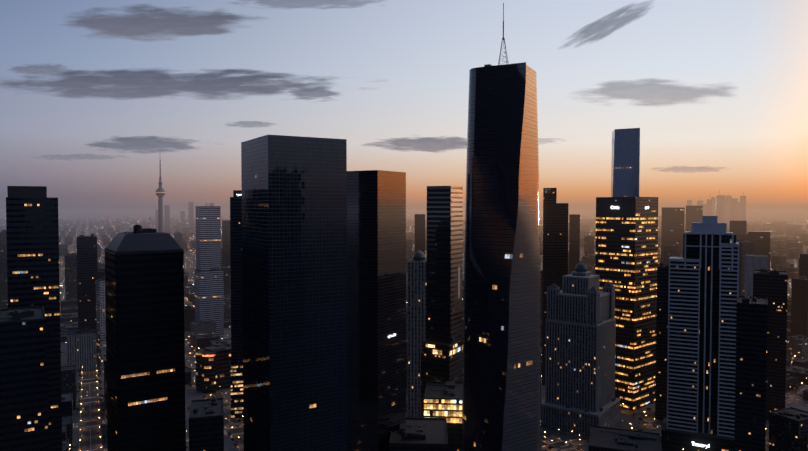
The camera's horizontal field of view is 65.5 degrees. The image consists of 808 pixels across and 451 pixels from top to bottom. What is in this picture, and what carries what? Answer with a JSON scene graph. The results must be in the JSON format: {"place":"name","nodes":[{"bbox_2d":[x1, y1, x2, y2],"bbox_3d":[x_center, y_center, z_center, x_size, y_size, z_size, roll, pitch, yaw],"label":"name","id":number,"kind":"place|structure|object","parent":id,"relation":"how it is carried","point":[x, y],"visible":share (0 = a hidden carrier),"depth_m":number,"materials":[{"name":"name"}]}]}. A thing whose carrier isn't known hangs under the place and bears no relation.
{"place":"outdoors","nodes":[
{"label":"outdoors","id":0,"kind":"place"},
{"bbox_2d":[10,65,63,73],"bbox_3d":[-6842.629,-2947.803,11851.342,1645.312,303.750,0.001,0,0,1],"label":"cloud","id":1,"kind":"structure","parent":0,"point":[40,69],"depth_m":11852.45,"materials":[{"name":"grey"}]},
{"bbox_2d":[87,136,192,152],"bbox_3d":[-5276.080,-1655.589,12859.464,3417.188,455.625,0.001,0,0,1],"label":"cloud","id":2,"kind":"structure","parent":0,"point":[148,144],"depth_m":12859.32,"materials":[{"name":"grey"}]},
{"bbox_2d":[105,248,185,450],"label":"tower","id":3,"kind":"structure","parent":0,"point":[161,382],"depth_m":340.60,"materials":[{"name":"black glass"}]},
{"bbox_2d":[104,225,183,254],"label":"tower roof","id":4,"kind":"structure","parent":3,"relation":"on","point":[139,238],"depth_m":342.27,"materials":[{"name":"grey metal"}]},
{"bbox_2d":[68,5,253,40],"bbox_3d":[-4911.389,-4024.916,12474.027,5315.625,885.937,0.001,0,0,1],"label":"cloud","id":5,"kind":"structure","parent":0,"point":[140,21],"depth_m":12474.93,"materials":[{"name":"grey"}]},
{"bbox_2d":[0,69,328,98],"bbox_3d":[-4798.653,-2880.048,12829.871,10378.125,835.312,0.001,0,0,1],"label":"cloud","id":6,"kind":"structure","parent":0,"point":[130,84],"depth_m":12834.10,"materials":[{"name":"grey"}]},
{"bbox_2d":[194,268,223,335],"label":"tower base","id":7,"kind":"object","parent":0,"point":[209,295],"visible":0.88,"depth_m":1125.57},
{"bbox_2d":[229,121,270,126],"bbox_3d":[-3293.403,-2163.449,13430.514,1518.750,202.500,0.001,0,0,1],"label":"cloud","id":8,"kind":"structure","parent":0,"point":[250,124],"depth_m":13430.24,"materials":[{"name":"grey"}]},
{"bbox_2d":[242,0,375,8],"bbox_3d":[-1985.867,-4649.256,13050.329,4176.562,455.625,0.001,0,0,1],"label":"cloud","id":9,"kind":"structure","parent":0,"point":[297,3],"depth_m":13049.83,"materials":[{"name":"grey"}]},
{"bbox_2d":[290,87,337,98],"bbox_3d":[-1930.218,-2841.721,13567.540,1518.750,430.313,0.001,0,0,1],"label":"cloud","id":10,"kind":"structure","parent":0,"point":[320,92],"depth_m":13567.59,"materials":[{"name":"grey"}]},
{"bbox_2d":[0,209,807,450],"bbox_3d":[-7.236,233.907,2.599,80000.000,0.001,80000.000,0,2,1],"label":"ground","id":11,"kind":"structure","parent":0,"point":[91,439],"depth_m":2685.87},
{"bbox_2d":[0,306,47,450],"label":"tower","id":12,"kind":"structure","parent":11,"relation":"on","point":[23,398],"depth_m":314.54,"materials":[{"name":"black glass"}]},
{"bbox_2d":[6,197,61,450],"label":"tower","id":13,"kind":"structure","parent":11,"relation":"on","point":[32,228],"depth_m":431.93,"materials":[{"name":"black glass"}]},
{"bbox_2d":[7,186,46,196],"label":"rooftop structure","id":14,"kind":"object","parent":13,"relation":"on","point":[26,191],"visible":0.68,"depth_m":430.24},
{"bbox_2d":[67,327,96,371],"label":"stone building","id":15,"kind":"structure","parent":11,"relation":"on","point":[81,350],"depth_m":886.31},
{"bbox_2d":[76,233,97,348],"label":"tower","id":16,"kind":"structure","parent":11,"relation":"on","point":[87,271],"depth_m":914.32,"materials":[{"name":"black glass"}]},
{"bbox_2d":[96,277,105,369],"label":"building","id":17,"kind":"structure","parent":11,"relation":"on","point":[100,319],"depth_m":897.79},
{"bbox_2d":[98,268,104,278],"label":"building","id":18,"kind":"structure","parent":11,"relation":"on","point":[101,272],"depth_m":1023.73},
{"bbox_2d":[155,160,165,231],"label":"communications tower","id":19,"kind":"structure","parent":11,"relation":"on","point":[160,192],"depth_m":2307.60,"materials":[{"name":"concrete"}]},
{"bbox_2d":[189,397,223,450],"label":"building","id":20,"kind":"structure","parent":11,"relation":"on","point":[206,424],"depth_m":427.82,"materials":[{"name":"grey concrete"}]},
{"bbox_2d":[195,206,220,270],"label":"tower","id":21,"kind":"structure","parent":11,"relation":"on","point":[208,238],"depth_m":1134.44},
{"bbox_2d":[196,343,230,393],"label":"building","id":22,"kind":"structure","parent":11,"relation":"on","point":[213,369],"depth_m":791.27,"materials":[{"name":"black glass"}]},
{"bbox_2d":[230,360,242,418],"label":"office building","id":23,"kind":"structure","parent":11,"relation":"on","point":[236,391],"depth_m":691.07,"materials":[{"name":"glass"}]},
{"bbox_2d":[230,197,242,364],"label":"tower","id":24,"kind":"structure","parent":11,"relation":"on","point":[236,278],"depth_m":693.11,"materials":[{"name":"black glass"}]},
{"bbox_2d":[233,190,241,196],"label":"illuminated sign","id":25,"kind":"object","parent":24,"relation":"on","point":[236,193],"visible":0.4,"depth_m":691.61,"materials":[{"name":"plastic"}]},
{"bbox_2d":[241,135,346,450],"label":"tower","id":26,"kind":"structure","parent":11,"relation":"on","point":[294,246],"depth_m":269.28,"materials":[{"name":"black glass"}]},
{"bbox_2d":[347,170,405,450],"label":"tower","id":27,"kind":"structure","parent":11,"relation":"on","point":[376,302],"depth_m":339.04,"materials":[{"name":"black glass"}]},
{"bbox_2d":[0,214,807,450],"bbox_3d":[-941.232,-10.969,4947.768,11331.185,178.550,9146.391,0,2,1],"label":"city blocks","id":28,"kind":"structure","parent":11,"relation":"on","point":[788,428],"depth_m":1236.59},
{"bbox_2d":[2,218,807,416],"bbox_3d":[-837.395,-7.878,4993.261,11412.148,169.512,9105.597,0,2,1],"label":"city blocks","id":29,"kind":"structure","parent":11,"relation":"on","point":[798,300],"depth_m":1361.63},
{"bbox_2d":[407,259,426,416],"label":"building","id":30,"kind":"structure","parent":11,"relation":"on","point":[416,304],"depth_m":558.02,"materials":[{"name":"stone"}]},
{"bbox_2d":[413,249,425,260],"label":"dome","id":31,"kind":"structure","parent":30,"relation":"on","point":[419,255],"depth_m":569.89,"materials":[{"name":"grey metal"}]},
{"bbox_2d":[389,417,447,450],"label":"roof","id":32,"kind":"structure","parent":11,"relation":"on","point":[419,434],"depth_m":337.99,"materials":[{"name":"grey concrete"}]},
{"bbox_2d":[61,343,800,450],"bbox_3d":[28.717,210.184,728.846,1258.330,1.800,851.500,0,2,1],"label":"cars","id":33,"kind":"object","parent":11,"relation":"on","point":[228,420],"visible":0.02,"depth_m":678.70,"materials":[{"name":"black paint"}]},
{"bbox_2d":[61,339,804,450],"bbox_3d":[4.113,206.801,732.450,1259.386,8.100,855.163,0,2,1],"label":"street lights","id":34,"kind":"object","parent":11,"relation":"on","point":[233,439],"visible":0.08,"depth_m":705.59,"materials":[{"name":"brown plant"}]},
{"bbox_2d":[61,328,807,450],"bbox_3d":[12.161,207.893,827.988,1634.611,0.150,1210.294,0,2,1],"label":"city buildings","id":35,"kind":"structure","parent":11,"relation":"on","point":[628,421],"depth_m":700.62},
{"bbox_2d":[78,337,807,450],"bbox_3d":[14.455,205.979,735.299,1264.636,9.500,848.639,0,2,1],"label":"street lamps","id":36,"kind":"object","parent":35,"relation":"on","point":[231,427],"visible":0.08,"depth_m":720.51,"materials":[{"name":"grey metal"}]},
{"bbox_2d":[75,342,807,450],"bbox_3d":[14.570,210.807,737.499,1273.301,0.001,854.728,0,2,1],"label":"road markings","id":37,"kind":"object","parent":11,"relation":"on","point":[243,432],"visible":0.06,"depth_m":678.41,"materials":[{"name":"white paint"}]},
{"bbox_2d":[421,350,462,417],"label":"building","id":38,"kind":"structure","parent":11,"relation":"on","point":[438,368],"depth_m":473.98,"materials":[{"name":"black glass"}]},
{"bbox_2d":[423,337,462,355],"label":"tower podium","id":39,"kind":"object","parent":38,"relation":"on","point":[438,348],"visible":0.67,"depth_m":475.08,"materials":[{"name":"black glass"}]},
{"bbox_2d":[427,186,462,343],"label":"tower","id":40,"kind":"structure","parent":11,"relation":"on","point":[444,246],"depth_m":481.45,"materials":[{"name":"black glass"}]},
{"bbox_2d":[458,267,459,297],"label":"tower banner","id":41,"kind":"object","parent":40,"relation":"attached to","point":[458,282],"visible":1,"depth_m":488.47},
{"bbox_2d":[447,423,461,450],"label":"building","id":42,"kind":"structure","parent":11,"relation":"on","point":[454,431],"depth_m":427.41,"materials":[{"name":"black"}]},
{"bbox_2d":[424,381,462,422],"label":"lit pavilion","id":43,"kind":"object","parent":42,"relation":"on","point":[442,399],"visible":0.94,"depth_m":428.72,"materials":[{"name":"glass"}]},
{"bbox_2d":[155,190,770,274],"bbox_3d":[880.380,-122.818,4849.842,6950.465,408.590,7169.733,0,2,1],"label":"skyline","id":44,"kind":"structure","parent":11,"relation":"on","point":[730,209],"depth_m":1852.40},
{"bbox_2d":[462,3,540,450],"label":"twisted tower","id":45,"kind":"structure","parent":11,"relation":"on","point":[501,401],"depth_m":312.88,"materials":[{"name":"black glass"}]},
{"bbox_2d":[542,188,556,384],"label":"tower","id":46,"kind":"structure","parent":11,"relation":"on","point":[549,234],"depth_m":810.90,"materials":[{"name":"black glass"}]},
{"bbox_2d":[556,203,567,289],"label":"tower","id":47,"kind":"structure","parent":11,"relation":"on","point":[561,239],"depth_m":815.03,"materials":[{"name":"black glass"}]},
{"bbox_2d":[541,260,620,436],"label":"classical building","id":48,"kind":"structure","parent":11,"relation":"on","point":[580,397],"depth_m":653.87,"materials":[{"name":"stone"}]},
{"bbox_2d":[588,426,661,450],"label":"roof","id":49,"kind":"structure","parent":11,"relation":"on","point":[608,439],"depth_m":531.29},
{"bbox_2d":[611,128,639,196],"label":"skyscraper","id":50,"kind":"structure","parent":11,"relation":"on","point":[625,171],"depth_m":1452.65,"materials":[{"name":"blue glass"}]},
{"bbox_2d":[655,263,668,420],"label":"tower","id":51,"kind":"structure","parent":11,"relation":"on","point":[661,343],"depth_m":681.40,"materials":[{"name":"black glass"}]},
{"bbox_2d":[661,216,738,450],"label":"residential tower","id":52,"kind":"structure","parent":11,"relation":"on","point":[703,289],"depth_m":582.11,"materials":[{"name":"grey glass"}]},
{"bbox_2d":[734,296,767,450],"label":"tower","id":53,"kind":"structure","parent":11,"relation":"on","point":[751,370],"depth_m":458.88,"materials":[{"name":"black glass"}]},
{"bbox_2d":[744,254,767,295],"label":"tower","id":54,"kind":"structure","parent":11,"relation":"on","point":[755,262],"depth_m":932.96,"materials":[{"name":"grey glass"}]},
{"bbox_2d":[753,268,787,419],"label":"tower","id":55,"kind":"structure","parent":11,"relation":"on","point":[771,286],"depth_m":680.16,"materials":[{"name":"black glass"}]},
{"bbox_2d":[0,0,807,208],"label":"sky","id":56,"kind":"structure","parent":0,"point":[398,69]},
{"bbox_2d":[365,137,466,151],"bbox_3d":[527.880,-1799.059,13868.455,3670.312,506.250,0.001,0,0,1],"label":"cloud","id":57,"kind":"structure","parent":0,"point":[431,144],"depth_m":13869.14,"materials":[{"name":"grey"}]},
{"bbox_2d":[565,4,645,45],"bbox_3d":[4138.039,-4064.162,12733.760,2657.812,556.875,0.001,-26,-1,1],"label":"cloud","id":58,"kind":"structure","parent":0,"point":[604,27],"depth_m":12733.65,"materials":[{"name":"grey"}]},
{"bbox_2d":[595,197,657,410],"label":"tower","id":59,"kind":"structure","parent":0,"point":[626,258],"depth_m":726.66,"materials":[{"name":"black glass"}]},
{"bbox_2d":[592,80,726,104],"bbox_3d":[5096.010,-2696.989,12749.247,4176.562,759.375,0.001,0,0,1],"label":"cloud","id":60,"kind":"structure","parent":0,"point":[650,93],"depth_m":12749.99,"materials":[{"name":"grey"}]},
{"bbox_2d":[660,167,716,171],"bbox_3d":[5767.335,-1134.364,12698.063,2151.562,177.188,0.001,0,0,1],"label":"cloud","id":61,"kind":"structure","parent":0,"point":[689,169],"depth_m":12698.47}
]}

